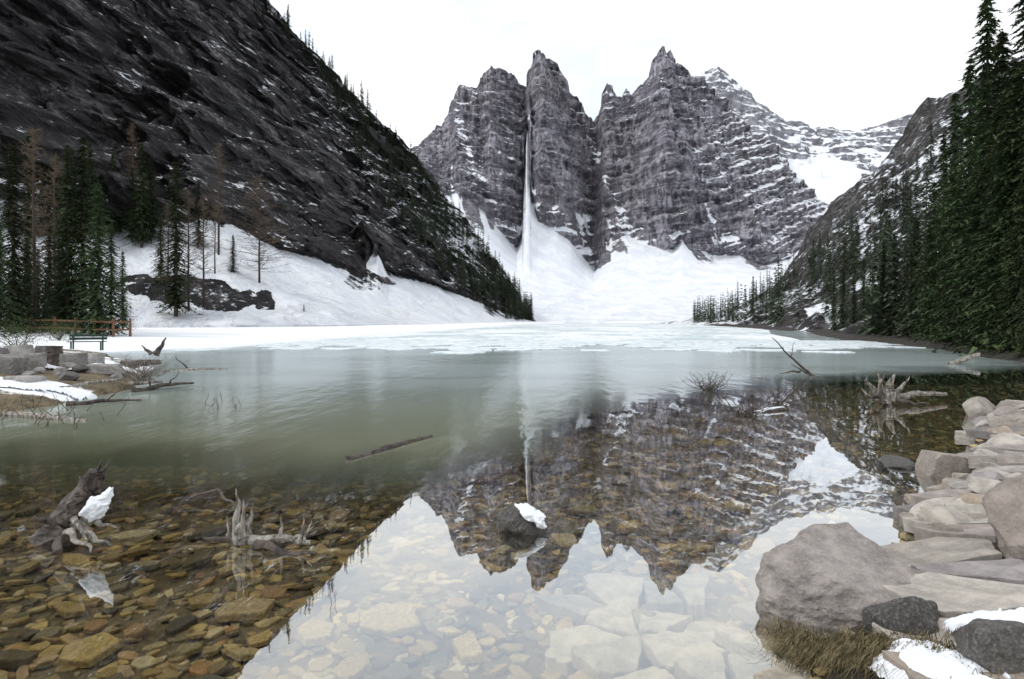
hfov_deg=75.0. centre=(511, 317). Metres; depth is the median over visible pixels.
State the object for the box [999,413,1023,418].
shore rock
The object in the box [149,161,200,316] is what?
spruce tree
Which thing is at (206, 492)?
fallen branch
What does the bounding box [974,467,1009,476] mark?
shore rock
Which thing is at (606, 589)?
submerged slab
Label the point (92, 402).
driftwood log
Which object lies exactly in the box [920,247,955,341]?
spruce tree
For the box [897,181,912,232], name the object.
spruce tree
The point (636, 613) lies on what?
submerged stone
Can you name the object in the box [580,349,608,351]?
ice floe
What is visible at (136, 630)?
submerged stone
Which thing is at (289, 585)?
submerged stone
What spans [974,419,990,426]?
shore rock
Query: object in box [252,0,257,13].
spruce tree
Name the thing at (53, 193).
larch tree
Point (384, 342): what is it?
ice floe
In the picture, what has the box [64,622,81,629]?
submerged stone
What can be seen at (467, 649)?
submerged stone
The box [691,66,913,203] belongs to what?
snowy mountain
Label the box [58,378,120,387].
driftwood log
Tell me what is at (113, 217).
spruce tree
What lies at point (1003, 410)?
shore rock
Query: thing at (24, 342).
shrub
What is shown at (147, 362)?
driftwood log
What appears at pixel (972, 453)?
flagstone
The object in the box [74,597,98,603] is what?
submerged stone
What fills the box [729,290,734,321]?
spruce tree
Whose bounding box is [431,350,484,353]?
ice floe
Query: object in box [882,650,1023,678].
flagstone
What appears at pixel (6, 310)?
spruce tree
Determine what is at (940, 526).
shore rock
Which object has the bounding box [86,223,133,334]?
spruce tree
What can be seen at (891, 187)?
spruce tree
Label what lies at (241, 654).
submerged stone
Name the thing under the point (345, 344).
ice floe
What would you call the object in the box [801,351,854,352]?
ice floe
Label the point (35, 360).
stone block
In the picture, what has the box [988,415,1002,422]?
bank stone
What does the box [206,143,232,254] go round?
larch tree
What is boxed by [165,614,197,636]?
submerged stone
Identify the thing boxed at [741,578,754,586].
submerged stone
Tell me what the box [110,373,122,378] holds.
bank rock
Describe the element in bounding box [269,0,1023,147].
sky
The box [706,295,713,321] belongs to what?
spruce tree
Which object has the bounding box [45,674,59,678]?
submerged stone
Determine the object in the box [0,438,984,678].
bed stones
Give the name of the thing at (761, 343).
ice floe
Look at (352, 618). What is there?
submerged stone
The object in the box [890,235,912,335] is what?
spruce tree
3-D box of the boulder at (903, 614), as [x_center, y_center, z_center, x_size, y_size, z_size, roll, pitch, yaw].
[2.279,1.806,3.833,0.445,0.462,0.352,0,0,0]
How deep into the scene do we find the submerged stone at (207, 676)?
4.24 m
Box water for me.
[0,329,1023,616]
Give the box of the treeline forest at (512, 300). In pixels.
[316,49,533,321]
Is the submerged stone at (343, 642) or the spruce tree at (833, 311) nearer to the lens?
the submerged stone at (343, 642)
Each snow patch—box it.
[0,377,96,399]
[45,364,71,369]
[94,363,136,373]
[867,638,1010,678]
[943,607,1023,632]
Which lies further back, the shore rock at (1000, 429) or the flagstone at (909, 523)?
the shore rock at (1000, 429)
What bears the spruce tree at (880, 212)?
on the mountainside at (900, 156)
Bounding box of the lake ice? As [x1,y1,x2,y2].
[272,323,797,346]
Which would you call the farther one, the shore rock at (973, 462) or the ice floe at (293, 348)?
the ice floe at (293, 348)
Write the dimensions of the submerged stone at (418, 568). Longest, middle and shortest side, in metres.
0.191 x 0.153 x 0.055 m
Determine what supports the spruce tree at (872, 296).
on the mountainside at (900, 156)
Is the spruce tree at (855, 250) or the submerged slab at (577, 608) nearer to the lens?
the submerged slab at (577, 608)
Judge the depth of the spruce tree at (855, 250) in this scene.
136.58 m
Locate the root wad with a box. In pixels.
[861,369,947,406]
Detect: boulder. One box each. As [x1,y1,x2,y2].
[754,522,924,641]
[862,596,941,636]
[955,618,1023,674]
[982,472,1023,559]
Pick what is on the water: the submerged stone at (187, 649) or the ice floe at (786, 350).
the ice floe at (786, 350)
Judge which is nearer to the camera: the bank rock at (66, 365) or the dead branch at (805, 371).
the bank rock at (66, 365)
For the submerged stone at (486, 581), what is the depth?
5.88 m
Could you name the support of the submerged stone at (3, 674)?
on the bed stones
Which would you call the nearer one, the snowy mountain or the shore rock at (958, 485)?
the shore rock at (958, 485)
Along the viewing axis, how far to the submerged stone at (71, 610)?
5.32 m
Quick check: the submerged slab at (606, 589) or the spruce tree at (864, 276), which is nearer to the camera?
the submerged slab at (606, 589)
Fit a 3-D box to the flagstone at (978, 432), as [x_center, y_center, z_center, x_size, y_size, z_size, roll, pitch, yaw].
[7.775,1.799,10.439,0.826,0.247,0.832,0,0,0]
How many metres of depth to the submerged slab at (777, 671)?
3.72 m
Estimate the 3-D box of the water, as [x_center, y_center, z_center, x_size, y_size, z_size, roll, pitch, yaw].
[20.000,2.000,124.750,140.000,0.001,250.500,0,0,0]
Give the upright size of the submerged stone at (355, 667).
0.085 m
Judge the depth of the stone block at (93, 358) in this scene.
22.85 m
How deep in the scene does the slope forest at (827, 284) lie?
124.89 m
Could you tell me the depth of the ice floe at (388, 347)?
43.84 m
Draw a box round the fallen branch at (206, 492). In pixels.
[173,488,236,508]
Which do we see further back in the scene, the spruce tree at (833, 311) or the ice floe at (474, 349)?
the spruce tree at (833, 311)
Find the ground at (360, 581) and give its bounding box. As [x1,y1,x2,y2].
[0,321,1023,678]
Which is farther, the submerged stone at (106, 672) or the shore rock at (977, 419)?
the shore rock at (977, 419)
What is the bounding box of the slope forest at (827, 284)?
[692,119,1023,338]
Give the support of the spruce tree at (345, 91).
on the mountainside at (186, 85)
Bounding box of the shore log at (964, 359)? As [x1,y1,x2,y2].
[947,352,980,364]
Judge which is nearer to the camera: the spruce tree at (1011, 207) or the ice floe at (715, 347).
the spruce tree at (1011, 207)
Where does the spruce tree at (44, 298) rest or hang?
on the ground at (360, 581)
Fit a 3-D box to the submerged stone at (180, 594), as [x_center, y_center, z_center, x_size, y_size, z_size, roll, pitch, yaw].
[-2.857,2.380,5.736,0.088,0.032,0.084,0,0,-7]
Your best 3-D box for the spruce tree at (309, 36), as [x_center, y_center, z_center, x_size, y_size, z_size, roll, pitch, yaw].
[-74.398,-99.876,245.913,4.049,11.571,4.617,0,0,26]
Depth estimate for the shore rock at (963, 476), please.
7.81 m
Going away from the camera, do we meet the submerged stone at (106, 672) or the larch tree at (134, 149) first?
the submerged stone at (106, 672)
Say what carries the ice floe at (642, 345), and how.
on the water
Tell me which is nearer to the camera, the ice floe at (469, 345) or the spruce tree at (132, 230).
the ice floe at (469, 345)
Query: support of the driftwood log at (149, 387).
on the water
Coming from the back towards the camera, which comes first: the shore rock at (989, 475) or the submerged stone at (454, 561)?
the shore rock at (989, 475)
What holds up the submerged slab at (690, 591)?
on the ground at (360, 581)
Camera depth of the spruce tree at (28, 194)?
102.43 m
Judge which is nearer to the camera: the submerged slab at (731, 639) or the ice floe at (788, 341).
the submerged slab at (731, 639)
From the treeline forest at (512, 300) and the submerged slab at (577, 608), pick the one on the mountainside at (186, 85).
the treeline forest at (512, 300)
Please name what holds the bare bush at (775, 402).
in the water
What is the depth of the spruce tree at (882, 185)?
155.84 m
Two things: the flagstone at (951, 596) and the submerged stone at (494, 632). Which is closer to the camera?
the flagstone at (951, 596)
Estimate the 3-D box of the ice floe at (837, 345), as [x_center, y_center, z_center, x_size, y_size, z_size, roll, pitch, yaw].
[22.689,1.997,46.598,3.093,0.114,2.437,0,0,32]
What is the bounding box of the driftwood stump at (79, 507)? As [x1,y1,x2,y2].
[28,458,116,557]
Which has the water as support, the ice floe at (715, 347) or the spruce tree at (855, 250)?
the ice floe at (715, 347)
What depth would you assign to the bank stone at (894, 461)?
8.96 m
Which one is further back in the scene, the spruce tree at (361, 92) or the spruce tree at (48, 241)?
the spruce tree at (361, 92)
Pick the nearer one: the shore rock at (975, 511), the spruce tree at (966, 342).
the shore rock at (975, 511)
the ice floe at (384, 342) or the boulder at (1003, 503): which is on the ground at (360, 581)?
the boulder at (1003, 503)
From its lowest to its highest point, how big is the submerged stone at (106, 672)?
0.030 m
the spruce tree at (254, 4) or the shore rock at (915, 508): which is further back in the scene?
the spruce tree at (254, 4)
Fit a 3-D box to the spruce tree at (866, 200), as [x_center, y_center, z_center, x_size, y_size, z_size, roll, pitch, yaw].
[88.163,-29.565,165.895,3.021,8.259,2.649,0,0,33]
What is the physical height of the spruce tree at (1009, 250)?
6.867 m
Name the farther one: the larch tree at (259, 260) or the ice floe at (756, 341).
the larch tree at (259, 260)
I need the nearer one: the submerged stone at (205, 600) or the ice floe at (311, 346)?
the submerged stone at (205, 600)
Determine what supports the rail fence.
on the ground at (360, 581)
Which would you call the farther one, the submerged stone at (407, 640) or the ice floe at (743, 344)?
the ice floe at (743, 344)
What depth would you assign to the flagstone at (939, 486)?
7.64 m
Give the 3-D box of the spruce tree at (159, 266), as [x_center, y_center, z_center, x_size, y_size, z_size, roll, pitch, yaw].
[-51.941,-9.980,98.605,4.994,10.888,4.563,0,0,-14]
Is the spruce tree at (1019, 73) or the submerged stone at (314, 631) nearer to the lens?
the submerged stone at (314, 631)
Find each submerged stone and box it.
[0,649,38,668]
[0,669,7,678]
[17,629,39,639]
[29,640,50,652]
[31,626,61,644]
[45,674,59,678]
[56,602,84,617]
[58,632,122,667]
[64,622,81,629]
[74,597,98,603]
[84,619,106,633]
[97,667,117,678]
[101,608,118,614]
[103,594,123,601]
[104,672,122,678]
[122,599,136,608]
[123,623,147,638]
[136,596,157,604]
[141,668,160,678]
[159,616,173,621]
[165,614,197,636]
[169,645,179,651]
[173,642,202,656]
[174,591,185,596]
[188,593,224,609]
[199,673,228,678]
[207,660,228,674]
[215,597,274,622]
[225,647,255,660]
[229,575,243,582]
[232,590,249,600]
[239,663,260,676]
[247,630,272,647]
[260,585,286,600]
[281,583,298,588]
[291,666,305,678]
[297,617,333,646]
[302,672,319,678]
[309,656,333,671]
[311,586,322,593]
[317,576,334,583]
[331,652,368,678]
[333,636,352,651]
[346,612,358,626]
[359,602,420,637]
[381,661,410,678]
[400,656,418,665]
[401,635,413,644]
[411,564,427,573]
[439,670,463,678]
[441,557,463,565]
[446,597,473,611]
[452,633,482,665]
[459,555,470,558]
[467,616,490,632]
[469,588,490,602]
[476,572,507,591]
[481,623,506,641]
[520,555,540,560]
[567,670,592,678]
[632,608,655,629]
[725,664,727,675]
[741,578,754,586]
[747,581,758,600]
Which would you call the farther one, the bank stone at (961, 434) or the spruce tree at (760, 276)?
the spruce tree at (760, 276)
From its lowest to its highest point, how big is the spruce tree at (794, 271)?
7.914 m
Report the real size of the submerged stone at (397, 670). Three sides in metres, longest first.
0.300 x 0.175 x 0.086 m
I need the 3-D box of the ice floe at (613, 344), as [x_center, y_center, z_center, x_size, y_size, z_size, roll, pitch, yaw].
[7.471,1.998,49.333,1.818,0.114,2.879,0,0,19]
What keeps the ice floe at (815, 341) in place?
on the water
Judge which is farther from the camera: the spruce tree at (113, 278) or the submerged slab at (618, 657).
the spruce tree at (113, 278)
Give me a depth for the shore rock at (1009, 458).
8.14 m
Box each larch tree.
[7,124,59,328]
[19,153,76,306]
[121,123,139,178]
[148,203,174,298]
[162,189,207,310]
[192,193,218,306]
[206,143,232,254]
[209,204,222,273]
[215,175,299,282]
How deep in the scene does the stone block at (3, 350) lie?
21.17 m
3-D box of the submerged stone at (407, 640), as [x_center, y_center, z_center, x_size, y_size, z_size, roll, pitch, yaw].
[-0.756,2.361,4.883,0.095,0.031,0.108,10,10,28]
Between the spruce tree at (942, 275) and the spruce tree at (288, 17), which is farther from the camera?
the spruce tree at (288, 17)
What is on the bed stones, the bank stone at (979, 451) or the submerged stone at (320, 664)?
the submerged stone at (320, 664)
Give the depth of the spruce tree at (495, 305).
223.22 m
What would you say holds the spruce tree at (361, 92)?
on the mountainside at (186, 85)
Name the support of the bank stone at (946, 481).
on the ground at (360, 581)
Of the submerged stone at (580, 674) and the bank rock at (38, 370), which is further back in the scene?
the bank rock at (38, 370)
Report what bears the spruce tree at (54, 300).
on the ground at (360, 581)
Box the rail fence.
[27,317,131,336]
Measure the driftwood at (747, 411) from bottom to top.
0.562 m
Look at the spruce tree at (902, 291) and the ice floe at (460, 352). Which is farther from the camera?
the spruce tree at (902, 291)
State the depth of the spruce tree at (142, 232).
111.02 m
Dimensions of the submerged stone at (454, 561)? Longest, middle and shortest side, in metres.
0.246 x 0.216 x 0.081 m
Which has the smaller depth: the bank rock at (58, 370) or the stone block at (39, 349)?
the bank rock at (58, 370)
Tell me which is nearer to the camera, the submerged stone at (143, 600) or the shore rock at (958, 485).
the submerged stone at (143, 600)
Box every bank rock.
[21,371,35,374]
[32,367,45,373]
[52,367,65,374]
[58,371,78,380]
[59,362,76,370]
[71,364,88,372]
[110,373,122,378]
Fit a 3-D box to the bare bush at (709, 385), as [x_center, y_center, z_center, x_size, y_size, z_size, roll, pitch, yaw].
[5.359,1.737,18.196,1.325,0.645,1.151,0,0,0]
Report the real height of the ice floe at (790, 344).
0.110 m
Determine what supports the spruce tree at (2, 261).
on the ground at (360, 581)
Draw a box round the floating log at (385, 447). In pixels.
[345,435,432,459]
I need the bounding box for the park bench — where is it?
[67,334,106,349]
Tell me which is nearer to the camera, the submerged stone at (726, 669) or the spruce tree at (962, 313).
the submerged stone at (726, 669)
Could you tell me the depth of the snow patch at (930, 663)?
3.28 m
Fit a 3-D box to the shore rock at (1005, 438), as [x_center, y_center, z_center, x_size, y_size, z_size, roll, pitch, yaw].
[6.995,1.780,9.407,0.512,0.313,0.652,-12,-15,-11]
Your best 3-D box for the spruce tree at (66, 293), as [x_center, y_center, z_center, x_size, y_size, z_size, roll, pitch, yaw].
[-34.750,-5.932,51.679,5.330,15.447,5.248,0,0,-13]
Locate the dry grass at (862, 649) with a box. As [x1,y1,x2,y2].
[744,613,1020,678]
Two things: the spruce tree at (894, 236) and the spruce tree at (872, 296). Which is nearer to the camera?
the spruce tree at (894, 236)
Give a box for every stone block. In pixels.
[0,347,9,353]
[0,354,28,374]
[3,375,46,382]
[4,345,34,354]
[20,352,46,369]
[34,346,44,352]
[58,352,88,365]
[85,364,125,373]
[88,353,104,363]
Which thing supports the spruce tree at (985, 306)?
on the ground at (360, 581)
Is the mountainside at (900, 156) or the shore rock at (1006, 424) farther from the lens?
the mountainside at (900, 156)
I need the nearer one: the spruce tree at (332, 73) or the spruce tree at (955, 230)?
the spruce tree at (955, 230)
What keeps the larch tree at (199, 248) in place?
on the mountainside at (186, 85)
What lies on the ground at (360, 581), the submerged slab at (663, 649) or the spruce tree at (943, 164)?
the submerged slab at (663, 649)
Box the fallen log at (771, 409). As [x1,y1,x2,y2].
[749,406,788,412]
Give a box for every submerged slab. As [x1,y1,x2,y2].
[534,594,605,625]
[545,625,621,676]
[571,635,641,678]
[583,573,643,609]
[585,602,639,636]
[614,666,675,678]
[638,610,692,636]
[641,630,727,678]
[643,580,683,614]
[668,572,708,617]
[674,649,725,678]
[684,621,727,647]
[714,626,782,660]
[728,653,774,678]
[731,600,761,626]
[753,656,810,678]
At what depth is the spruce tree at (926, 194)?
81.23 m
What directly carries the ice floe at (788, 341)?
on the water
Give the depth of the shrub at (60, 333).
41.87 m
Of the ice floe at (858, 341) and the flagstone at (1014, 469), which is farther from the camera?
the ice floe at (858, 341)
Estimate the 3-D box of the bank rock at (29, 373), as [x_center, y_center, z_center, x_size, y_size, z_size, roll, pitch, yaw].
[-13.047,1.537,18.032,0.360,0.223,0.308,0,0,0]
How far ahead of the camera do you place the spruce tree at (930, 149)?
148.09 m
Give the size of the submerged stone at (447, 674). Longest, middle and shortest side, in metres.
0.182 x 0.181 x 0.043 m
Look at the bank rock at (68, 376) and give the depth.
17.79 m
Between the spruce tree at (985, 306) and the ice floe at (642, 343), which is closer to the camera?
the spruce tree at (985, 306)
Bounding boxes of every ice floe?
[161,348,229,350]
[253,345,295,347]
[256,344,290,345]
[262,347,318,348]
[288,342,321,343]
[291,343,321,345]
[291,345,331,346]
[320,347,365,349]
[323,342,359,343]
[324,343,368,345]
[363,342,407,343]
[366,345,409,346]
[366,347,417,348]
[384,348,420,350]
[406,344,454,344]
[418,346,465,348]
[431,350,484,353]
[449,348,491,350]
[451,344,490,345]
[466,347,515,348]
[482,344,524,345]
[494,348,532,350]
[516,347,563,349]
[545,345,581,347]
[568,343,598,345]
[575,342,615,343]
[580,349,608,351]
[587,341,630,342]
[602,343,626,345]
[617,342,666,343]
[619,340,668,341]
[625,344,656,345]
[626,345,672,347]
[645,344,675,345]
[650,348,700,350]
[673,346,736,349]
[697,349,740,351]
[722,344,759,345]
[733,342,780,344]
[734,340,778,342]
[735,349,796,351]
[757,345,807,347]
[762,342,804,343]
[762,344,810,345]
[771,340,805,342]
[784,347,831,349]
[798,340,832,341]
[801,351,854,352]
[803,346,860,348]
[805,342,841,343]
[811,344,864,345]
[813,345,859,346]
[832,342,887,343]
[833,340,881,342]
[854,344,900,345]
[861,345,925,347]
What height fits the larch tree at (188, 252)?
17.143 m
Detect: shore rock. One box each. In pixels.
[909,497,956,515]
[916,503,974,524]
[933,521,963,531]
[944,502,987,518]
[948,481,968,488]
[952,473,968,479]
[952,498,963,502]
[957,493,982,504]
[965,471,1003,481]
[967,455,996,469]
[967,476,1000,492]
[971,416,987,422]
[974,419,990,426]
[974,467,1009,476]
[984,447,1004,453]
[985,433,1023,445]
[989,462,1000,466]
[990,422,1023,426]
[991,426,1012,432]
[993,406,1023,416]
[994,400,1020,408]
[996,453,1023,462]
[998,417,1018,422]
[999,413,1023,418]
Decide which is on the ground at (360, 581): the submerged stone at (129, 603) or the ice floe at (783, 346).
the submerged stone at (129, 603)
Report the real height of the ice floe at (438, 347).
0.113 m
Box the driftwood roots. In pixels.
[202,489,316,554]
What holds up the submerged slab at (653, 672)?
on the ground at (360, 581)
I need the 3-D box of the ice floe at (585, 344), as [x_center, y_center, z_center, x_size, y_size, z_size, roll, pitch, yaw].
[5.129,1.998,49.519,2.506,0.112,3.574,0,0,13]
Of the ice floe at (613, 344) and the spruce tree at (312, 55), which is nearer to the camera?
the ice floe at (613, 344)
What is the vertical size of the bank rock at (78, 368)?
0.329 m
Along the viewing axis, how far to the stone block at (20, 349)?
23.73 m
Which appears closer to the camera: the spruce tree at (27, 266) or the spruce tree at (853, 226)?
the spruce tree at (27, 266)
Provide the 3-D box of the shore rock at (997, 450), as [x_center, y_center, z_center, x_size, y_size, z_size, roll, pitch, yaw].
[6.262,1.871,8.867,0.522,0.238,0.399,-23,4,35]
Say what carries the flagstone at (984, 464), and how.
on the ground at (360, 581)
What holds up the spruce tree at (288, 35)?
on the mountainside at (186, 85)
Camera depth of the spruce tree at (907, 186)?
135.28 m
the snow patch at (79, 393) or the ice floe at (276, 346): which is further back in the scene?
the ice floe at (276, 346)
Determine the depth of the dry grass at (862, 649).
3.74 m
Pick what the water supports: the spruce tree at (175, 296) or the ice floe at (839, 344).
the ice floe at (839, 344)
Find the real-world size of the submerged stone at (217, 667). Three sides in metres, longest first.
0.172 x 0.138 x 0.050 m
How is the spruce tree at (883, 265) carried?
on the mountainside at (900, 156)
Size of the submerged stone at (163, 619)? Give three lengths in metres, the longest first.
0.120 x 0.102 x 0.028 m
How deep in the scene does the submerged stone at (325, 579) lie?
6.03 m
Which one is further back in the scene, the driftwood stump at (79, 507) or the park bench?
the park bench
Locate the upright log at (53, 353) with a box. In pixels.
[45,346,63,367]
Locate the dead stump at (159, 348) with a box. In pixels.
[141,337,165,355]
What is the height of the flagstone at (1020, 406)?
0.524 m
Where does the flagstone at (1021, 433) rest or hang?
on the ground at (360, 581)
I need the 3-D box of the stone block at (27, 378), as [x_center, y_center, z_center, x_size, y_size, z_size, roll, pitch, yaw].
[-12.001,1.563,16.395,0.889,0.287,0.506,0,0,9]
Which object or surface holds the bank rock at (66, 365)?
on the ground at (360, 581)
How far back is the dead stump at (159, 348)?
30.94 m
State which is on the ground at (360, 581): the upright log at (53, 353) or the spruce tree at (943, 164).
the upright log at (53, 353)
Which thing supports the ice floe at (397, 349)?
on the water
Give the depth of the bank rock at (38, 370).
18.79 m
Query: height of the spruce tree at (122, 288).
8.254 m
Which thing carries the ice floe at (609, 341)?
on the water
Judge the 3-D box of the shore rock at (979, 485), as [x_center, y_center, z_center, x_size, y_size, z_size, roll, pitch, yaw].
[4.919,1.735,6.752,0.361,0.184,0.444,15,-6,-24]
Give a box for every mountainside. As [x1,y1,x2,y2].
[0,0,535,327]
[651,56,1023,338]
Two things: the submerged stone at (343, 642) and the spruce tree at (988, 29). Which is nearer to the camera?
the submerged stone at (343, 642)
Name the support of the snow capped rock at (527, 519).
in the water
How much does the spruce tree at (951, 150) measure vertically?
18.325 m
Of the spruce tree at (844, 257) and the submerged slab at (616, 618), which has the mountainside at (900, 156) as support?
the spruce tree at (844, 257)
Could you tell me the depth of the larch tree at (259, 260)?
107.76 m
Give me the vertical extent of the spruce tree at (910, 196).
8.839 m
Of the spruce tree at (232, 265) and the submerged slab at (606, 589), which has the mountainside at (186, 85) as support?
the spruce tree at (232, 265)
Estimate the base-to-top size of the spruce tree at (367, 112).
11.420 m
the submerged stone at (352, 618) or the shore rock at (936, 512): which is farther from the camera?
the shore rock at (936, 512)
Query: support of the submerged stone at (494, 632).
on the bed stones
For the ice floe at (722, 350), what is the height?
0.114 m
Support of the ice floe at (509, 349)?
on the water
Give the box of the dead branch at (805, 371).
[773,338,813,375]
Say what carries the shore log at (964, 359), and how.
on the water
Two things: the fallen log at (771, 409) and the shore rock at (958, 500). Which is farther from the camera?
the fallen log at (771, 409)
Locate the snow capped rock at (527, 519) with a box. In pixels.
[497,503,546,535]
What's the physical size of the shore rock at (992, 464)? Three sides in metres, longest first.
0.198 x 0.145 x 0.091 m
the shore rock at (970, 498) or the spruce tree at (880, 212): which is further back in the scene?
the spruce tree at (880, 212)
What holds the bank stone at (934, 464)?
on the ground at (360, 581)
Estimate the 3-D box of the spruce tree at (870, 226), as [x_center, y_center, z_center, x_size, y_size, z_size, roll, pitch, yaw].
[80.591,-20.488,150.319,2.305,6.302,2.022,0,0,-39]
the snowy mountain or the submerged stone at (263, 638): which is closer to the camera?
the submerged stone at (263, 638)
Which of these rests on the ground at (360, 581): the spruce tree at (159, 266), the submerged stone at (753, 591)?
the submerged stone at (753, 591)
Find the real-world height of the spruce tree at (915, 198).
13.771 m
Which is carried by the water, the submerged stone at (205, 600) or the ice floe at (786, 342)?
the ice floe at (786, 342)
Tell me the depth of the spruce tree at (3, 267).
64.00 m
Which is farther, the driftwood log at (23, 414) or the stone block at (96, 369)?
the stone block at (96, 369)
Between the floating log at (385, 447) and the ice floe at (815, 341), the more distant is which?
the ice floe at (815, 341)
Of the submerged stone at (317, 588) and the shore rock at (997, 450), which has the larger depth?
the shore rock at (997, 450)
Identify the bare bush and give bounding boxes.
[81,352,188,381]
[681,371,733,390]
[760,386,813,407]
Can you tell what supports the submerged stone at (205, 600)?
on the ground at (360, 581)
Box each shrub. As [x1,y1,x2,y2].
[0,313,56,346]
[38,314,89,340]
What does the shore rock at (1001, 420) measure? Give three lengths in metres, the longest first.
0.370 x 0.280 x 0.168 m
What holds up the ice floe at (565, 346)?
on the water
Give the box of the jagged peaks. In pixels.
[411,46,828,322]
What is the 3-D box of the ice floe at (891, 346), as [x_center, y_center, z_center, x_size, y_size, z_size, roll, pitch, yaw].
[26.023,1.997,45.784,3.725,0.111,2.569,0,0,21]
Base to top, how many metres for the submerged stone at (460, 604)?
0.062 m
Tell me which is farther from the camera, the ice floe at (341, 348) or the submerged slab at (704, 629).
the ice floe at (341, 348)
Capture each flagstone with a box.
[872,618,957,648]
[880,537,1001,566]
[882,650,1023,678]
[883,572,1023,617]
[893,503,916,517]
[902,516,988,533]
[910,489,984,503]
[911,558,1023,584]
[913,524,997,542]
[927,472,1021,490]
[958,450,1023,455]
[965,426,1023,439]
[972,465,1023,473]
[979,462,1023,466]
[986,444,1023,451]
[1007,431,1023,436]
[1014,403,1023,408]
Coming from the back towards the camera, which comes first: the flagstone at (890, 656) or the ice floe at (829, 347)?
the ice floe at (829, 347)
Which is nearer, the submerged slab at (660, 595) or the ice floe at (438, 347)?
the submerged slab at (660, 595)
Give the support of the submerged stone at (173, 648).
on the ground at (360, 581)
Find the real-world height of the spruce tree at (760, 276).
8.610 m
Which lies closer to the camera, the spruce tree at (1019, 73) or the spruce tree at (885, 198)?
the spruce tree at (1019, 73)
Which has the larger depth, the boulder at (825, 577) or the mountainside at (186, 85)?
the mountainside at (186, 85)
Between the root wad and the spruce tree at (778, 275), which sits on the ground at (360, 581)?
the spruce tree at (778, 275)
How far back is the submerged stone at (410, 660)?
4.55 m
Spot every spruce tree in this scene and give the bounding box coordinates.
[0,143,52,333]
[0,144,24,231]
[0,197,40,335]
[0,229,10,327]
[1,237,48,332]
[1,270,22,332]
[3,129,42,232]
[16,204,48,330]
[27,172,55,237]
[31,145,95,334]
[31,249,46,324]
[35,137,132,333]
[35,215,79,331]
[37,195,59,326]
[37,275,52,331]
[44,154,75,234]
[57,169,87,240]
[61,183,136,336]
[77,144,108,235]
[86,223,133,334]
[105,153,127,234]
[109,251,139,328]
[114,168,139,239]
[125,144,160,247]
[136,158,167,240]
[141,215,170,285]
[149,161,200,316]
[187,181,212,247]
[225,235,240,273]
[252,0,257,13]
[261,0,264,18]
[285,4,292,36]
[285,21,289,39]
[303,38,307,63]
[306,34,313,60]
[310,39,315,65]
[328,55,336,83]
[342,78,347,102]
[360,81,365,101]
[361,87,364,110]
[366,91,370,115]
[462,260,468,288]
[493,287,498,311]
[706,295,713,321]
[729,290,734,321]
[734,282,740,308]
[758,274,762,297]
[763,288,769,321]
[767,257,785,324]
[791,253,797,276]
[819,252,822,281]
[820,249,838,296]
[823,258,839,318]
[827,275,838,329]
[829,266,850,330]
[836,244,851,297]
[842,276,864,326]
[848,230,859,271]
[849,216,855,247]
[849,247,857,284]
[850,259,869,324]
[859,241,874,286]
[861,271,880,334]
[864,184,872,211]
[867,245,892,333]
[868,213,873,236]
[870,233,904,335]
[871,189,886,255]
[871,234,877,275]
[877,203,891,266]
[877,215,890,271]
[878,175,886,210]
[882,177,889,207]
[883,224,920,337]
[888,171,896,207]
[889,205,893,238]
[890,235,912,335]
[891,218,926,336]
[894,244,908,335]
[895,169,908,227]
[896,217,926,336]
[897,176,909,219]
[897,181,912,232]
[900,93,967,337]
[900,180,922,250]
[902,182,941,335]
[903,133,951,333]
[906,0,1020,347]
[906,223,941,340]
[908,192,914,223]
[914,58,983,342]
[914,118,938,180]
[919,176,931,274]
[920,29,1019,353]
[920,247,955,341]
[921,191,968,346]
[932,0,1023,356]
[934,162,993,348]
[946,248,974,343]
[948,144,1023,352]
[949,56,1023,344]
[964,242,997,347]
[977,129,1023,347]
[980,229,1023,354]
[982,182,1023,356]
[1000,276,1023,359]
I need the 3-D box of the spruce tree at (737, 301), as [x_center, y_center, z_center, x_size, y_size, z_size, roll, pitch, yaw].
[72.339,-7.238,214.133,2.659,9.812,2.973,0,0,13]
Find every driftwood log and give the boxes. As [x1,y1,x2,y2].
[0,411,103,426]
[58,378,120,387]
[66,390,141,405]
[120,359,160,368]
[127,379,161,385]
[131,370,193,391]
[161,356,226,371]
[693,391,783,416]
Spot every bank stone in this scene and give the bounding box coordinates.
[879,455,914,469]
[898,512,914,527]
[904,493,910,501]
[915,450,971,476]
[941,477,964,489]
[954,430,976,439]
[962,396,994,418]
[973,448,997,454]
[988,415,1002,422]
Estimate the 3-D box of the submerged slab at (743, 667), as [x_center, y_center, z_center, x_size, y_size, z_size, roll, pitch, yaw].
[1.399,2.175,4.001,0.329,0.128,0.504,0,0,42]
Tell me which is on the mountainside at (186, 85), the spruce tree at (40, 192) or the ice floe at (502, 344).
the spruce tree at (40, 192)
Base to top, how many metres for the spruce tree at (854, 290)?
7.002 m
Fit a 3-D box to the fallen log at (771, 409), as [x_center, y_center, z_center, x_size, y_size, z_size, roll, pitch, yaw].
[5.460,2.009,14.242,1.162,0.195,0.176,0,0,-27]

